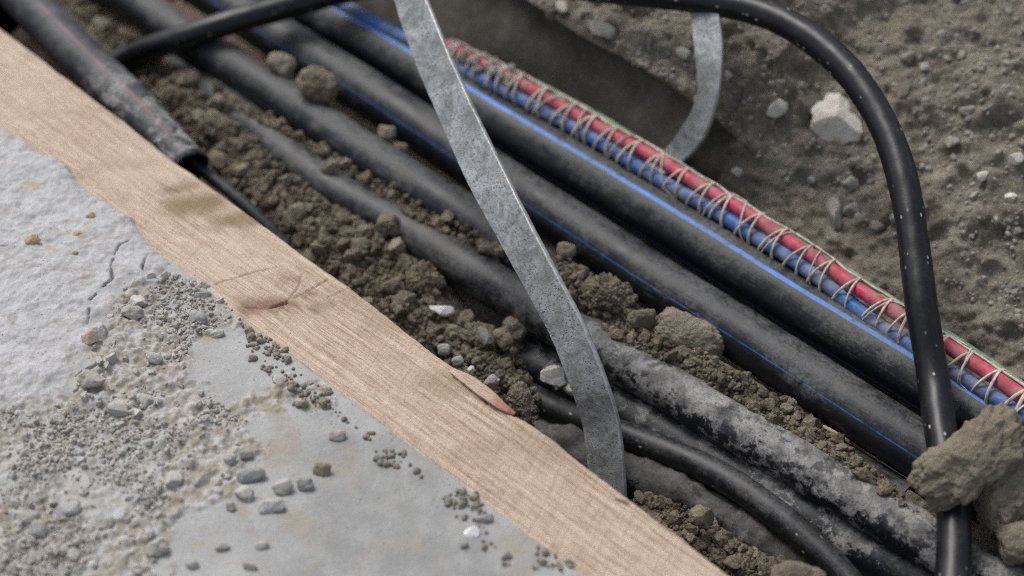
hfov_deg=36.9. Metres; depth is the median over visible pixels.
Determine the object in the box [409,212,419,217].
soil crumb
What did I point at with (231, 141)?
soil crumb
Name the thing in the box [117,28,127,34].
soil crumb
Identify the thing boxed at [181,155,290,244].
thin cable
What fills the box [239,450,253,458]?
pebble
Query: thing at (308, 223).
soil crumb
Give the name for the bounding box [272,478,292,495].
pebble
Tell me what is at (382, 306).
soil crumb
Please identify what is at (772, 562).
soil crumb
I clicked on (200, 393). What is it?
pebble
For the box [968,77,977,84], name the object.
pebble
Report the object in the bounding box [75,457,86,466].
pebble
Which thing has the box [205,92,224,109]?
soil crumb
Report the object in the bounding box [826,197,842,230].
stone
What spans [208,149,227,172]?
stone
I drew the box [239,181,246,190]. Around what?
soil crumb
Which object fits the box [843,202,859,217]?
pebble
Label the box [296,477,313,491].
pebble
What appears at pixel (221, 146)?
soil crumb
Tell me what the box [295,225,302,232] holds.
soil crumb
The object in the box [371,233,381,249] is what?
soil crumb
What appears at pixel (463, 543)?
pebble
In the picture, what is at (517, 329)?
clod
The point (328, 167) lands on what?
stone
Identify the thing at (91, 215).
sand crumb
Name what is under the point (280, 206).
soil crumb
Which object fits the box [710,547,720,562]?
soil crumb
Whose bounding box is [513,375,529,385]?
soil crumb
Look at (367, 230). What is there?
clod
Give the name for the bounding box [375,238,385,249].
soil crumb
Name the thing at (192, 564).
pebble
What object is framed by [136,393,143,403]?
pebble
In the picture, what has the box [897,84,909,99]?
stone
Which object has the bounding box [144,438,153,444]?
pebble
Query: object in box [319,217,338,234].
soil crumb
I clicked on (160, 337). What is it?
pebble
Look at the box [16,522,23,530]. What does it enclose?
pebble
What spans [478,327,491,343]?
stone
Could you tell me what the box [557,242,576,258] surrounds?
clod
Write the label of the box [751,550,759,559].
soil crumb
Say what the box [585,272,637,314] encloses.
clod
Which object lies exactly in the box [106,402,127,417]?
pebble
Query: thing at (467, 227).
soil crumb
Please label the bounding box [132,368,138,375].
pebble
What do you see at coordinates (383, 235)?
soil crumb
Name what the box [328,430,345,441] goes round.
pebble
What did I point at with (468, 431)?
wooden plank
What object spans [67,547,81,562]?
pebble
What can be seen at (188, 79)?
soil crumb
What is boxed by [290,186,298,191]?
soil crumb
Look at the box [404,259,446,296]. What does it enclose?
clod
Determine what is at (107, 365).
pebble
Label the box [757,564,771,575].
soil crumb
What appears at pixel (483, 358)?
soil crumb
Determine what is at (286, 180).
soil crumb
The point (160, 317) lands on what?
pebble
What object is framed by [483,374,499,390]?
stone
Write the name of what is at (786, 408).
soil crumb
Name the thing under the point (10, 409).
pebble
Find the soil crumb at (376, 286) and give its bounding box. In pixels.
[371,281,382,291]
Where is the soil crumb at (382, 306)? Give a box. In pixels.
[378,302,389,310]
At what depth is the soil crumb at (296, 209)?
1.11 m
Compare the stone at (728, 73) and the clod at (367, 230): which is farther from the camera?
the stone at (728, 73)
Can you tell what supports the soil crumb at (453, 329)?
on the trench floor
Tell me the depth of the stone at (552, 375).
1.02 m
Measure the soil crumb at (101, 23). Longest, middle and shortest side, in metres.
0.017 x 0.017 x 0.011 m
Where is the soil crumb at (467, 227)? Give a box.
[463,223,470,230]
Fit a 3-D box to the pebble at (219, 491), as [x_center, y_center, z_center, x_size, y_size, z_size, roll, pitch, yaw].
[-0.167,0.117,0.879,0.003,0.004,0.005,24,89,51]
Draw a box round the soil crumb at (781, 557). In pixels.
[776,555,786,560]
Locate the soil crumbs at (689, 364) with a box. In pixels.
[65,0,906,575]
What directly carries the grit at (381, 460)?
on the pavement
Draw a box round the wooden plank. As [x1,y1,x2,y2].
[0,29,727,575]
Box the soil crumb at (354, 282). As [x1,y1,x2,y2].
[351,278,357,286]
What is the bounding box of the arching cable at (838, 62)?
[108,0,971,575]
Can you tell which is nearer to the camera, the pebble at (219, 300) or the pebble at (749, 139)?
the pebble at (219, 300)
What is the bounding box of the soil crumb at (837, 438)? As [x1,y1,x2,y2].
[830,432,844,444]
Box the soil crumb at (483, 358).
[480,355,488,364]
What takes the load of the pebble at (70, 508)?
on the pavement
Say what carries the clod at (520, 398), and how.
on the trench floor
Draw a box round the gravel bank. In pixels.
[351,0,1023,402]
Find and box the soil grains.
[62,0,909,575]
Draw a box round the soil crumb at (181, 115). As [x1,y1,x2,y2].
[176,111,185,119]
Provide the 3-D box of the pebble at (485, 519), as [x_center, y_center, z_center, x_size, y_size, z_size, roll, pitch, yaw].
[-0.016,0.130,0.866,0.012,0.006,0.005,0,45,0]
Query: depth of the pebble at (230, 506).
0.87 m
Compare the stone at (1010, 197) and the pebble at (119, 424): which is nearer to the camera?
the pebble at (119, 424)
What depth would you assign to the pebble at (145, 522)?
0.86 m
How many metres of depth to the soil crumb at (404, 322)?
1.06 m
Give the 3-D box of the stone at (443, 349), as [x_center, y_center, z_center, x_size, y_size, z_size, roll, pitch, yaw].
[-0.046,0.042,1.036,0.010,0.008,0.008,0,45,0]
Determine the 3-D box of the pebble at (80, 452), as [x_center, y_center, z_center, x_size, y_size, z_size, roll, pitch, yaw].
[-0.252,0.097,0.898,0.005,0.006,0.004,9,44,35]
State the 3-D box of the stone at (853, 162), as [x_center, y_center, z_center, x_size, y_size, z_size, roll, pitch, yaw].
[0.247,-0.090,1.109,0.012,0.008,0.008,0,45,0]
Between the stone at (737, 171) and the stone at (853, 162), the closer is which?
the stone at (853, 162)
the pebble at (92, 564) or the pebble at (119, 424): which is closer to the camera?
the pebble at (92, 564)
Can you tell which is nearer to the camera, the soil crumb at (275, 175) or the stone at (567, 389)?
the stone at (567, 389)
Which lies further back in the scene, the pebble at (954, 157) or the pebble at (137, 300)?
the pebble at (954, 157)
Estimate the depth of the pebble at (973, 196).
1.07 m
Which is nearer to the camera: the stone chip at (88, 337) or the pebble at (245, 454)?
the pebble at (245, 454)
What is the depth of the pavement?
0.91 m
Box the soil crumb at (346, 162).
[340,156,351,167]
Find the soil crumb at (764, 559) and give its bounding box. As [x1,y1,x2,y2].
[760,554,767,561]
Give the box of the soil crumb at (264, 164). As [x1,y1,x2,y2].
[260,160,267,169]
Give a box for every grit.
[0,271,246,575]
[238,318,572,573]
[525,0,1023,331]
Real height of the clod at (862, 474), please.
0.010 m
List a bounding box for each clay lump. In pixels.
[654,307,723,356]
[770,560,825,575]
[906,402,1023,512]
[973,462,1023,533]
[995,519,1023,565]
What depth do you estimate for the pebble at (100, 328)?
0.96 m
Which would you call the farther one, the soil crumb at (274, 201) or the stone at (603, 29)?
the stone at (603, 29)
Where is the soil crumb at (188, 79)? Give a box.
[176,68,198,88]
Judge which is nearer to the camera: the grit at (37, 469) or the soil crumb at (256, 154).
the grit at (37, 469)
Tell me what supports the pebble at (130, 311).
on the pavement
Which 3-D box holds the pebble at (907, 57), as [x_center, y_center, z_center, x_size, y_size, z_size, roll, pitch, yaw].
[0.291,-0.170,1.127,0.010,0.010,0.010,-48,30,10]
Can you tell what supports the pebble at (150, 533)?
on the pavement
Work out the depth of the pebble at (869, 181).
1.11 m
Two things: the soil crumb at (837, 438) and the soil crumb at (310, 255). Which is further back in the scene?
the soil crumb at (310, 255)
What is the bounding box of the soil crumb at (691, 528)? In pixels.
[684,523,699,534]
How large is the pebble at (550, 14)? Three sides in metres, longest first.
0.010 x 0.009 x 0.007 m
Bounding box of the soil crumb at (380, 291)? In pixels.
[376,284,386,297]
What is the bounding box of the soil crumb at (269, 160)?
[263,157,271,163]
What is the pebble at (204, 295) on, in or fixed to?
on the pavement
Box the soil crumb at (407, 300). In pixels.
[389,290,416,313]
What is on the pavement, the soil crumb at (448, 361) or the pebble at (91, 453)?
the pebble at (91, 453)
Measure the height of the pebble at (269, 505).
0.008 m
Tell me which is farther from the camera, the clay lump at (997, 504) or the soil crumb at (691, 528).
the soil crumb at (691, 528)
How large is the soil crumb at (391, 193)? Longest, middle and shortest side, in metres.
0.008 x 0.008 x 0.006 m
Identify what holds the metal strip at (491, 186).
on the striped pipe at (860, 412)
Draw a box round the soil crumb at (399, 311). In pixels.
[393,305,406,319]
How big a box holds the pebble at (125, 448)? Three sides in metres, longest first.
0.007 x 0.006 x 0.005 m
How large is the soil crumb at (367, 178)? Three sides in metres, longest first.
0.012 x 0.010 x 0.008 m
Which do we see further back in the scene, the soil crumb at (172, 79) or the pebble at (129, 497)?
the soil crumb at (172, 79)
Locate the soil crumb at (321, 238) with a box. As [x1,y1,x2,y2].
[318,234,326,244]
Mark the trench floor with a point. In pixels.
(456, 300)
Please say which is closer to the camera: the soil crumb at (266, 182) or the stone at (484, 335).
the stone at (484, 335)
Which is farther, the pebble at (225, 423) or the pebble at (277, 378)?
the pebble at (277, 378)
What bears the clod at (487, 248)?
on the trench floor
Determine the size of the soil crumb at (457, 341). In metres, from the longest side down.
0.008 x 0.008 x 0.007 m
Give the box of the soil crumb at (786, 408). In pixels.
[779,403,797,413]
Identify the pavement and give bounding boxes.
[0,127,582,575]
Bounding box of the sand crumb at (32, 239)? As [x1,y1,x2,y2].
[24,233,40,244]
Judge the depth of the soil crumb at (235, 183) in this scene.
1.15 m
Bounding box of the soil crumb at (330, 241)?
[324,237,337,246]
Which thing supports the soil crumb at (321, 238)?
on the trench floor
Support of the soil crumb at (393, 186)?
on the trench floor
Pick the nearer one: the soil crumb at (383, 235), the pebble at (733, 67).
the soil crumb at (383, 235)
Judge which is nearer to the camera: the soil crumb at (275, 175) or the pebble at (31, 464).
the pebble at (31, 464)
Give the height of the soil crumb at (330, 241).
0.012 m
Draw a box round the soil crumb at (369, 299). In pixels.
[363,296,372,305]
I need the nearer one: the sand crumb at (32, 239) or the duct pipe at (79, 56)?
the sand crumb at (32, 239)
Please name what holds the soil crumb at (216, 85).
on the muddy pipe at (798, 464)
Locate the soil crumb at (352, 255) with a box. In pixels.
[342,249,360,261]
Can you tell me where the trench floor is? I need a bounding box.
[10,0,1023,575]
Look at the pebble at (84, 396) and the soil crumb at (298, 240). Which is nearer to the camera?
the pebble at (84, 396)
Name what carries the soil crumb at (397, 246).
on the trench floor
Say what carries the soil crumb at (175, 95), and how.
on the trench floor
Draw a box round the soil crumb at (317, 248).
[310,241,327,256]
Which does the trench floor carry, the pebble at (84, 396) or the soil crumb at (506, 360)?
the soil crumb at (506, 360)
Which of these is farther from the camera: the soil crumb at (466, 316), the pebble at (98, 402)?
the soil crumb at (466, 316)
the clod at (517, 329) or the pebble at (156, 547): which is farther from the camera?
the clod at (517, 329)
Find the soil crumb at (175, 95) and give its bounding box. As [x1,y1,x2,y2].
[165,84,186,112]
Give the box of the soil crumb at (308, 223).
[303,218,314,232]
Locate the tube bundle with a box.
[334,3,1023,425]
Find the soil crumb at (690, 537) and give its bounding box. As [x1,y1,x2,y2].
[686,532,696,541]
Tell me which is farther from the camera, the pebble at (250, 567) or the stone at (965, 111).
the stone at (965, 111)
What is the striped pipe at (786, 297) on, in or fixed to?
on the trench floor
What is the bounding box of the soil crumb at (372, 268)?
[368,265,375,272]
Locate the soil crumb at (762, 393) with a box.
[756,388,767,398]
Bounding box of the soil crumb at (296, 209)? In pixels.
[287,202,306,220]
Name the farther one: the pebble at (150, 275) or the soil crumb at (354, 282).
the soil crumb at (354, 282)
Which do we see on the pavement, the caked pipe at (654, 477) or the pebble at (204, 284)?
the pebble at (204, 284)
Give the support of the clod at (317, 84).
on the dusty pipe at (258, 82)
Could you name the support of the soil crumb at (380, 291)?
on the trench floor
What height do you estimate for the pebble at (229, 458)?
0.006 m
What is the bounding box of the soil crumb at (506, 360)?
[496,357,513,366]
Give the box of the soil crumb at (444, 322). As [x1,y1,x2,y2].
[440,319,449,333]
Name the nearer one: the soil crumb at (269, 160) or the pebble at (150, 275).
the pebble at (150, 275)
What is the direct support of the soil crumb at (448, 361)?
on the trench floor
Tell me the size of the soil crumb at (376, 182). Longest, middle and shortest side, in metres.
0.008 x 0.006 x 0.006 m
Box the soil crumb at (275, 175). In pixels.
[267,170,282,182]
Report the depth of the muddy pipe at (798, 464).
1.00 m
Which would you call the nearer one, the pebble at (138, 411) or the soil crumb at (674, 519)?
the pebble at (138, 411)
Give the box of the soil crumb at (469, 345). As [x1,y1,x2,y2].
[463,341,473,348]
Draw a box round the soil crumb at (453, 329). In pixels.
[445,324,462,341]
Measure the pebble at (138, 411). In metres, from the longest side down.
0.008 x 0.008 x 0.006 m
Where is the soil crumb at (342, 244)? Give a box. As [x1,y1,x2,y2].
[336,238,350,250]
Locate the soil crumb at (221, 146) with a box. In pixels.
[216,141,227,154]
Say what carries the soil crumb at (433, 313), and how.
on the trench floor
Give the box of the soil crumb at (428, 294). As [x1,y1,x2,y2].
[425,290,431,297]
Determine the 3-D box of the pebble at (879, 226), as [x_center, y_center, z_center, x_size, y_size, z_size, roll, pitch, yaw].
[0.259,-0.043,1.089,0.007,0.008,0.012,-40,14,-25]
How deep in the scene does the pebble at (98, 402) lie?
0.93 m
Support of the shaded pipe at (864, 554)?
on the trench floor
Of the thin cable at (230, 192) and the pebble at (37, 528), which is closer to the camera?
the pebble at (37, 528)
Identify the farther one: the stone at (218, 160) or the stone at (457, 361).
the stone at (218, 160)
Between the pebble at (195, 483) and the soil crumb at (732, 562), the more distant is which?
the soil crumb at (732, 562)
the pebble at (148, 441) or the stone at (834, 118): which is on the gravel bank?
the stone at (834, 118)
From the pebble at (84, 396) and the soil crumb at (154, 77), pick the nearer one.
the pebble at (84, 396)
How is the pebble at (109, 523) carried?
on the pavement
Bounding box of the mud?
[456,46,528,88]
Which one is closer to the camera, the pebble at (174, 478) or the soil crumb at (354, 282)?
the pebble at (174, 478)
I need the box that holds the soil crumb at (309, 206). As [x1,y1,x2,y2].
[301,203,313,212]
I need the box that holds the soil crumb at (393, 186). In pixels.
[389,182,397,190]
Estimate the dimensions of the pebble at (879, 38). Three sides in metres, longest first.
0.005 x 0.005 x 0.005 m
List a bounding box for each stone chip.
[81,329,97,344]
[463,526,479,536]
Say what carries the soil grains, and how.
on the trench floor
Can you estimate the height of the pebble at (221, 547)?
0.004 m
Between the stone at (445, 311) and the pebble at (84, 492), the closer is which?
the pebble at (84, 492)
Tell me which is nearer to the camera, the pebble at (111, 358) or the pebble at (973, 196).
the pebble at (111, 358)
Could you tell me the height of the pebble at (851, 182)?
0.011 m
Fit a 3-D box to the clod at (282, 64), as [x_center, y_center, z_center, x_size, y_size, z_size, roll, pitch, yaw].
[-0.179,-0.175,1.201,0.023,0.018,0.017,24,50,22]
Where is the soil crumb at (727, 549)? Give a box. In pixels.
[724,545,733,554]
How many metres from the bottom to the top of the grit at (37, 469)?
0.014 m
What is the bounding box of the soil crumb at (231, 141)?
[227,137,237,146]
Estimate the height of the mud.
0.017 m
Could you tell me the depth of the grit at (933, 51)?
1.11 m
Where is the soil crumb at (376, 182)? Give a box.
[373,179,381,187]
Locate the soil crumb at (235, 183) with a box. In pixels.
[231,178,240,187]
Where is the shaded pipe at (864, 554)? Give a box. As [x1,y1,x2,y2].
[499,334,932,575]
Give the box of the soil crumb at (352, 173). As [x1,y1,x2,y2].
[350,170,354,177]
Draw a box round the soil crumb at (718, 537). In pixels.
[713,531,723,544]
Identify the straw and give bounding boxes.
[822,425,849,442]
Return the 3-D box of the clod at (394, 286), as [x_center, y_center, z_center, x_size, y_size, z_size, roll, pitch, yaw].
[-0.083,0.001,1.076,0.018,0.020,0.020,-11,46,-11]
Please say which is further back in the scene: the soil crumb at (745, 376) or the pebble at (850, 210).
the pebble at (850, 210)
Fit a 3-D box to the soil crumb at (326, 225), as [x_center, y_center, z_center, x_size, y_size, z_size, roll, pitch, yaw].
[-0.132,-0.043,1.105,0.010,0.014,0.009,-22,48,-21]
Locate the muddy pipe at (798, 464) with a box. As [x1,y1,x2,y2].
[166,54,1023,575]
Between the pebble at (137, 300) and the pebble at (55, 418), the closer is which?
the pebble at (55, 418)
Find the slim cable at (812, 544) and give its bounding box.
[432,339,862,575]
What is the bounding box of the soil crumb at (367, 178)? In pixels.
[361,172,373,183]
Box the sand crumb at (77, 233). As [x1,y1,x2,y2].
[73,230,81,235]
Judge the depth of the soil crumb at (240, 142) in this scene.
1.17 m
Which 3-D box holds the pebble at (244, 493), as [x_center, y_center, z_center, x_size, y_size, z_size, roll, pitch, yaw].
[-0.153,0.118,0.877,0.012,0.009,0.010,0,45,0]
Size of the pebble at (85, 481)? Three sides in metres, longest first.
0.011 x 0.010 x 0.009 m
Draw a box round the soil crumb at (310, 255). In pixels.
[305,249,318,263]
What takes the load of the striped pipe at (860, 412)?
on the trench floor
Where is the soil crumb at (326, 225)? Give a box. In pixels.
[324,221,333,232]
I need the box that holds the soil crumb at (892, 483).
[889,481,896,491]
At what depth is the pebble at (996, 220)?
1.05 m
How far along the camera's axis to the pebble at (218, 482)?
0.88 m
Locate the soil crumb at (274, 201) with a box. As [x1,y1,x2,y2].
[267,195,281,207]
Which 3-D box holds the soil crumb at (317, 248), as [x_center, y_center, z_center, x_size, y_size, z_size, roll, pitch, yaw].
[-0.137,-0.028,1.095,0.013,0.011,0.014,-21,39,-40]
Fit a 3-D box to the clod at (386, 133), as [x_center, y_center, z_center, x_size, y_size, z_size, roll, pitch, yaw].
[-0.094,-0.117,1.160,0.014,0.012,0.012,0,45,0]
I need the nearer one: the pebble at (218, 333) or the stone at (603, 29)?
the pebble at (218, 333)
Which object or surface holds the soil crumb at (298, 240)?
on the trench floor
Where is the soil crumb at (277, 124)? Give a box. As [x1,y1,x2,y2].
[274,120,281,129]
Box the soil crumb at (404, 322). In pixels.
[400,318,408,325]
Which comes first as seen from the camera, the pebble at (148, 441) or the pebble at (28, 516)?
the pebble at (28, 516)
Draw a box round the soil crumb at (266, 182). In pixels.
[256,176,273,188]
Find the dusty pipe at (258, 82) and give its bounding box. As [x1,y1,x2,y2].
[98,0,915,492]
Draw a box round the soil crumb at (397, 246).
[388,237,407,254]
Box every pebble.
[2,546,9,553]
[5,404,16,413]
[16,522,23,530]
[19,510,40,524]
[27,551,43,564]
[28,460,34,467]
[29,519,47,537]
[49,413,64,424]
[55,500,80,516]
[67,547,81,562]
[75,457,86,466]
[76,369,105,388]
[76,449,84,455]
[76,474,92,488]
[78,488,88,495]
[81,392,87,400]
[87,450,95,456]
[87,561,98,567]
[90,321,107,339]
[92,534,99,540]
[94,398,102,406]
[95,356,102,365]
[102,517,116,528]
[104,361,110,369]
[105,352,116,364]
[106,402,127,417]
[115,421,125,429]
[120,304,143,320]
[120,445,128,455]
[125,494,133,500]
[129,295,147,306]
[129,546,135,553]
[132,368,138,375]
[132,408,141,415]
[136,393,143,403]
[139,394,152,408]
[140,518,151,528]
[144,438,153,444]
[145,538,169,557]
[146,273,155,279]
[146,528,154,538]
[147,352,162,364]
[157,315,164,320]
[158,334,162,340]
[159,430,165,435]
[161,271,170,278]
[164,470,183,487]
[185,560,198,569]
[189,310,206,324]
[190,480,198,486]
[194,291,210,298]
[197,389,203,396]
[198,281,210,288]
[210,329,224,337]
[214,478,222,485]
[215,298,223,303]
[215,543,230,551]
[216,488,222,494]
[222,419,227,426]
[222,452,237,464]
[223,474,230,478]
[226,502,235,511]
[234,485,253,502]
[236,468,265,483]
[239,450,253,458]
[242,563,256,571]
[254,541,267,550]
[258,498,285,514]
[272,375,286,383]
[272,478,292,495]
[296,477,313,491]
[313,462,330,476]
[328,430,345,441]
[460,540,467,547]
[473,513,493,523]
[544,8,556,21]
[681,42,686,48]
[728,62,737,72]
[746,136,752,143]
[767,81,774,87]
[827,9,833,15]
[841,176,858,190]
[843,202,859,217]
[854,212,863,222]
[866,178,873,184]
[869,221,884,231]
[876,36,882,41]
[901,51,915,64]
[919,62,928,71]
[945,136,960,147]
[950,153,958,161]
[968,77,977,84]
[969,190,978,200]
[993,216,999,224]
[1018,139,1023,147]
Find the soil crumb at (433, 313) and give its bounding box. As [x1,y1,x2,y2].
[431,309,435,318]
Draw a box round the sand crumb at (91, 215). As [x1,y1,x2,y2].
[86,212,95,217]
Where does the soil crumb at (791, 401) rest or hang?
on the trench floor
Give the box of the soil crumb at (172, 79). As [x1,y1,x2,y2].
[167,69,185,85]
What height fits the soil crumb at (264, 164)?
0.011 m
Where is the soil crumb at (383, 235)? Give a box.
[376,231,387,238]
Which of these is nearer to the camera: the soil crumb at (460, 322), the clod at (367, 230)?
the soil crumb at (460, 322)
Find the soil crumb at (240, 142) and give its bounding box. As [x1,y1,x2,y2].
[232,134,247,153]
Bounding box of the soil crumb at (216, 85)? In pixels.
[212,80,221,94]
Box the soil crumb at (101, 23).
[89,16,110,32]
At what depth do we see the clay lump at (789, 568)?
0.88 m
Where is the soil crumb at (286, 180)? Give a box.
[277,173,295,187]
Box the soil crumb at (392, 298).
[389,295,395,302]
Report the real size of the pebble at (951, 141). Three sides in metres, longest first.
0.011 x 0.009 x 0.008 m
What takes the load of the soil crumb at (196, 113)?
on the trench floor
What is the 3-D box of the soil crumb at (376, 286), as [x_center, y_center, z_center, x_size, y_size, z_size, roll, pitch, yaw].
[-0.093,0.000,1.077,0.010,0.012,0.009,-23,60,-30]
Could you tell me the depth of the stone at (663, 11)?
1.16 m
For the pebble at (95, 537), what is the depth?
0.85 m
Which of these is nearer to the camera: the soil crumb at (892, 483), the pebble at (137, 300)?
the soil crumb at (892, 483)
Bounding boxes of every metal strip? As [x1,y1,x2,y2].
[394,0,626,497]
[647,13,722,175]
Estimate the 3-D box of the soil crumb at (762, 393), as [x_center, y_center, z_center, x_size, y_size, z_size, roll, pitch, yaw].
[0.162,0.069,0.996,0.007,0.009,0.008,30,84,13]
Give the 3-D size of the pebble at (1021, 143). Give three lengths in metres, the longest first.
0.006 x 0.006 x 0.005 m
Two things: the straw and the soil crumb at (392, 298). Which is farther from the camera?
the soil crumb at (392, 298)
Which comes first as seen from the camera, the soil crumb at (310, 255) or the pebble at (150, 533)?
the pebble at (150, 533)
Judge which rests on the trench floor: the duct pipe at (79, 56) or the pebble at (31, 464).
the duct pipe at (79, 56)
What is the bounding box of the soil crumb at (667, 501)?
[664,497,671,506]
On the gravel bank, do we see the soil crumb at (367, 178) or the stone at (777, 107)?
the stone at (777, 107)
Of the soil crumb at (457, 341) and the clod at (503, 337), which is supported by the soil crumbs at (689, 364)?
the clod at (503, 337)
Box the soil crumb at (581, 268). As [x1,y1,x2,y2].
[577,264,589,273]
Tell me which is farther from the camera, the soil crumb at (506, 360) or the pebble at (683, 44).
the pebble at (683, 44)
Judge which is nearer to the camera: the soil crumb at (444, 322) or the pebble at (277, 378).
the pebble at (277, 378)
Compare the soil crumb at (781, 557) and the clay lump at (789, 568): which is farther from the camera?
the soil crumb at (781, 557)
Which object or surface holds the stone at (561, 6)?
on the gravel bank
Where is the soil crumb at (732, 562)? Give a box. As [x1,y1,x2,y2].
[723,554,741,570]
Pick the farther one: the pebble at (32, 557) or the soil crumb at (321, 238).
the soil crumb at (321, 238)
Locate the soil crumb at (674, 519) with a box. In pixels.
[665,514,682,526]
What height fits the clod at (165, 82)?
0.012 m
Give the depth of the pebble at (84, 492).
0.88 m
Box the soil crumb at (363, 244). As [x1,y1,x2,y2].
[350,237,371,256]
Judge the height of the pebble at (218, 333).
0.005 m
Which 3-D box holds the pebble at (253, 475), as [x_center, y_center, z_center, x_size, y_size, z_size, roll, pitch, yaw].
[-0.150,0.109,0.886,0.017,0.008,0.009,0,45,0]
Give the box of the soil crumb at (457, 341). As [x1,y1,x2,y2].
[451,338,461,347]
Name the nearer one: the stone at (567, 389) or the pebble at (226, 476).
the pebble at (226, 476)
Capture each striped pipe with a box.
[182,0,987,527]
[292,7,1022,429]
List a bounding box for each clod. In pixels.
[160,78,169,86]
[181,88,197,104]
[198,109,238,142]
[267,52,296,77]
[295,65,339,102]
[355,224,374,238]
[376,213,400,236]
[377,125,395,140]
[381,275,405,295]
[394,142,407,152]
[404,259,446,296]
[459,321,497,351]
[477,242,499,255]
[493,326,513,348]
[502,316,527,341]
[506,381,537,417]
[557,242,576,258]
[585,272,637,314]
[626,309,655,329]
[688,504,713,530]
[851,467,876,484]
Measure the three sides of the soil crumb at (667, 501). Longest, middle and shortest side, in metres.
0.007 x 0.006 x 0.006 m
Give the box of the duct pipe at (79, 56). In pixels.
[0,0,209,179]
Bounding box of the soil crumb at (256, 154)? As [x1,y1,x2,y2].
[248,149,265,160]
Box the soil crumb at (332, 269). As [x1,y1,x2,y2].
[327,264,340,274]
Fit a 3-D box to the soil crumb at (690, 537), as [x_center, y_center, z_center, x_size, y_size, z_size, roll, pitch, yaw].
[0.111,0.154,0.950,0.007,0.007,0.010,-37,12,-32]
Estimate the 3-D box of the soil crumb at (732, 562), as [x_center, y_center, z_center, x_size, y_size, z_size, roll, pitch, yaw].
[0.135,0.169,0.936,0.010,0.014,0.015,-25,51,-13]
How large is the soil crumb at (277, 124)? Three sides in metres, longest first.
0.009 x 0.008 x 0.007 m
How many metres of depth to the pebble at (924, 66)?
1.12 m
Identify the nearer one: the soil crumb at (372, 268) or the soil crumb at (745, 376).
the soil crumb at (745, 376)
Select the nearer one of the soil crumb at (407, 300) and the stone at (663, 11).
the soil crumb at (407, 300)
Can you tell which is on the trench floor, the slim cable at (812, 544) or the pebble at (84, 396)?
the slim cable at (812, 544)
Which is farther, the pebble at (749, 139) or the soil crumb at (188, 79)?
the soil crumb at (188, 79)
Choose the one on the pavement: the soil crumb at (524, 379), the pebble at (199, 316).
the pebble at (199, 316)
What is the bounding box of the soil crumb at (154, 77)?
[150,73,159,82]
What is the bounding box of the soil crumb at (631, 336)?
[626,331,636,343]
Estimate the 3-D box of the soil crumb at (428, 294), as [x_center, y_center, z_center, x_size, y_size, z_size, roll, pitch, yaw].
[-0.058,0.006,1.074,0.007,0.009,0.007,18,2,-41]
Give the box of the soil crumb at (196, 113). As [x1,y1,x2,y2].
[192,109,203,121]
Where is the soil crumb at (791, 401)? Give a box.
[786,397,797,405]
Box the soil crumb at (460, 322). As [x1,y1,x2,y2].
[456,318,464,328]
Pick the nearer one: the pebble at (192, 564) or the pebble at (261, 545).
the pebble at (192, 564)
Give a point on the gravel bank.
(565, 58)
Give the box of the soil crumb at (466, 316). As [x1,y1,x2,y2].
[458,309,474,323]
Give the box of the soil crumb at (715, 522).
[709,517,719,530]
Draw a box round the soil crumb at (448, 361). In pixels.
[445,358,452,365]
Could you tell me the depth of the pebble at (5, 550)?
0.85 m
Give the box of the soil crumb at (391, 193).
[387,189,395,197]
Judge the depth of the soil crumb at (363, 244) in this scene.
1.09 m
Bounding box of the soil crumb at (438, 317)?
[435,314,441,320]
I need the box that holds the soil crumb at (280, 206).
[275,204,283,213]
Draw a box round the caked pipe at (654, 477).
[519,415,813,566]
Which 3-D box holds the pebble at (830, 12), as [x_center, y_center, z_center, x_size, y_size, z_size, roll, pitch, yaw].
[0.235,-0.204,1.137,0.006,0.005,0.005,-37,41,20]
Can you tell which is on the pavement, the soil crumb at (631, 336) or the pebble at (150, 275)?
the pebble at (150, 275)
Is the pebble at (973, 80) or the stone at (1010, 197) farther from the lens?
the pebble at (973, 80)
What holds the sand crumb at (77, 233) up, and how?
on the pavement
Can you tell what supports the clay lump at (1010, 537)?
on the muddy pipe at (798, 464)
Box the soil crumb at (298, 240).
[291,232,305,247]
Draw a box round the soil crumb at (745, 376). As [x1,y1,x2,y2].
[740,371,753,382]
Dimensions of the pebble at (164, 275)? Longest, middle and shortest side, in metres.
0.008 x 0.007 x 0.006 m
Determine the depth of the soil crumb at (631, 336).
1.02 m
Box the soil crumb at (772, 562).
[767,559,776,566]
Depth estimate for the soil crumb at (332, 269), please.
1.09 m
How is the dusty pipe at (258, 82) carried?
on the trench floor
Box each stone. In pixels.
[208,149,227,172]
[233,163,248,178]
[320,160,336,174]
[429,305,455,316]
[437,343,450,355]
[451,355,463,366]
[467,366,474,373]
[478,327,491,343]
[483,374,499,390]
[540,365,565,386]
[556,1,566,12]
[563,384,572,395]
[588,20,615,38]
[655,9,681,13]
[675,47,690,59]
[724,69,732,78]
[731,167,742,176]
[766,98,787,117]
[810,93,861,143]
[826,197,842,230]
[845,156,861,168]
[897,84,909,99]
[959,105,976,116]
[976,171,988,181]
[1004,192,1017,202]
[1008,152,1023,164]
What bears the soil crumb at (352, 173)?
on the trench floor
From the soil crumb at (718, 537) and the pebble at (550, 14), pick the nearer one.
the soil crumb at (718, 537)
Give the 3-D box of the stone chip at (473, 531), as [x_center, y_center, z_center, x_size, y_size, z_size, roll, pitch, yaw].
[-0.022,0.137,0.860,0.009,0.005,0.006,0,45,0]
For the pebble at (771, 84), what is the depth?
1.12 m
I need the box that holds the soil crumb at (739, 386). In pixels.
[732,382,743,390]
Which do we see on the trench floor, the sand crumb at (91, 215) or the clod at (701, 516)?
the clod at (701, 516)

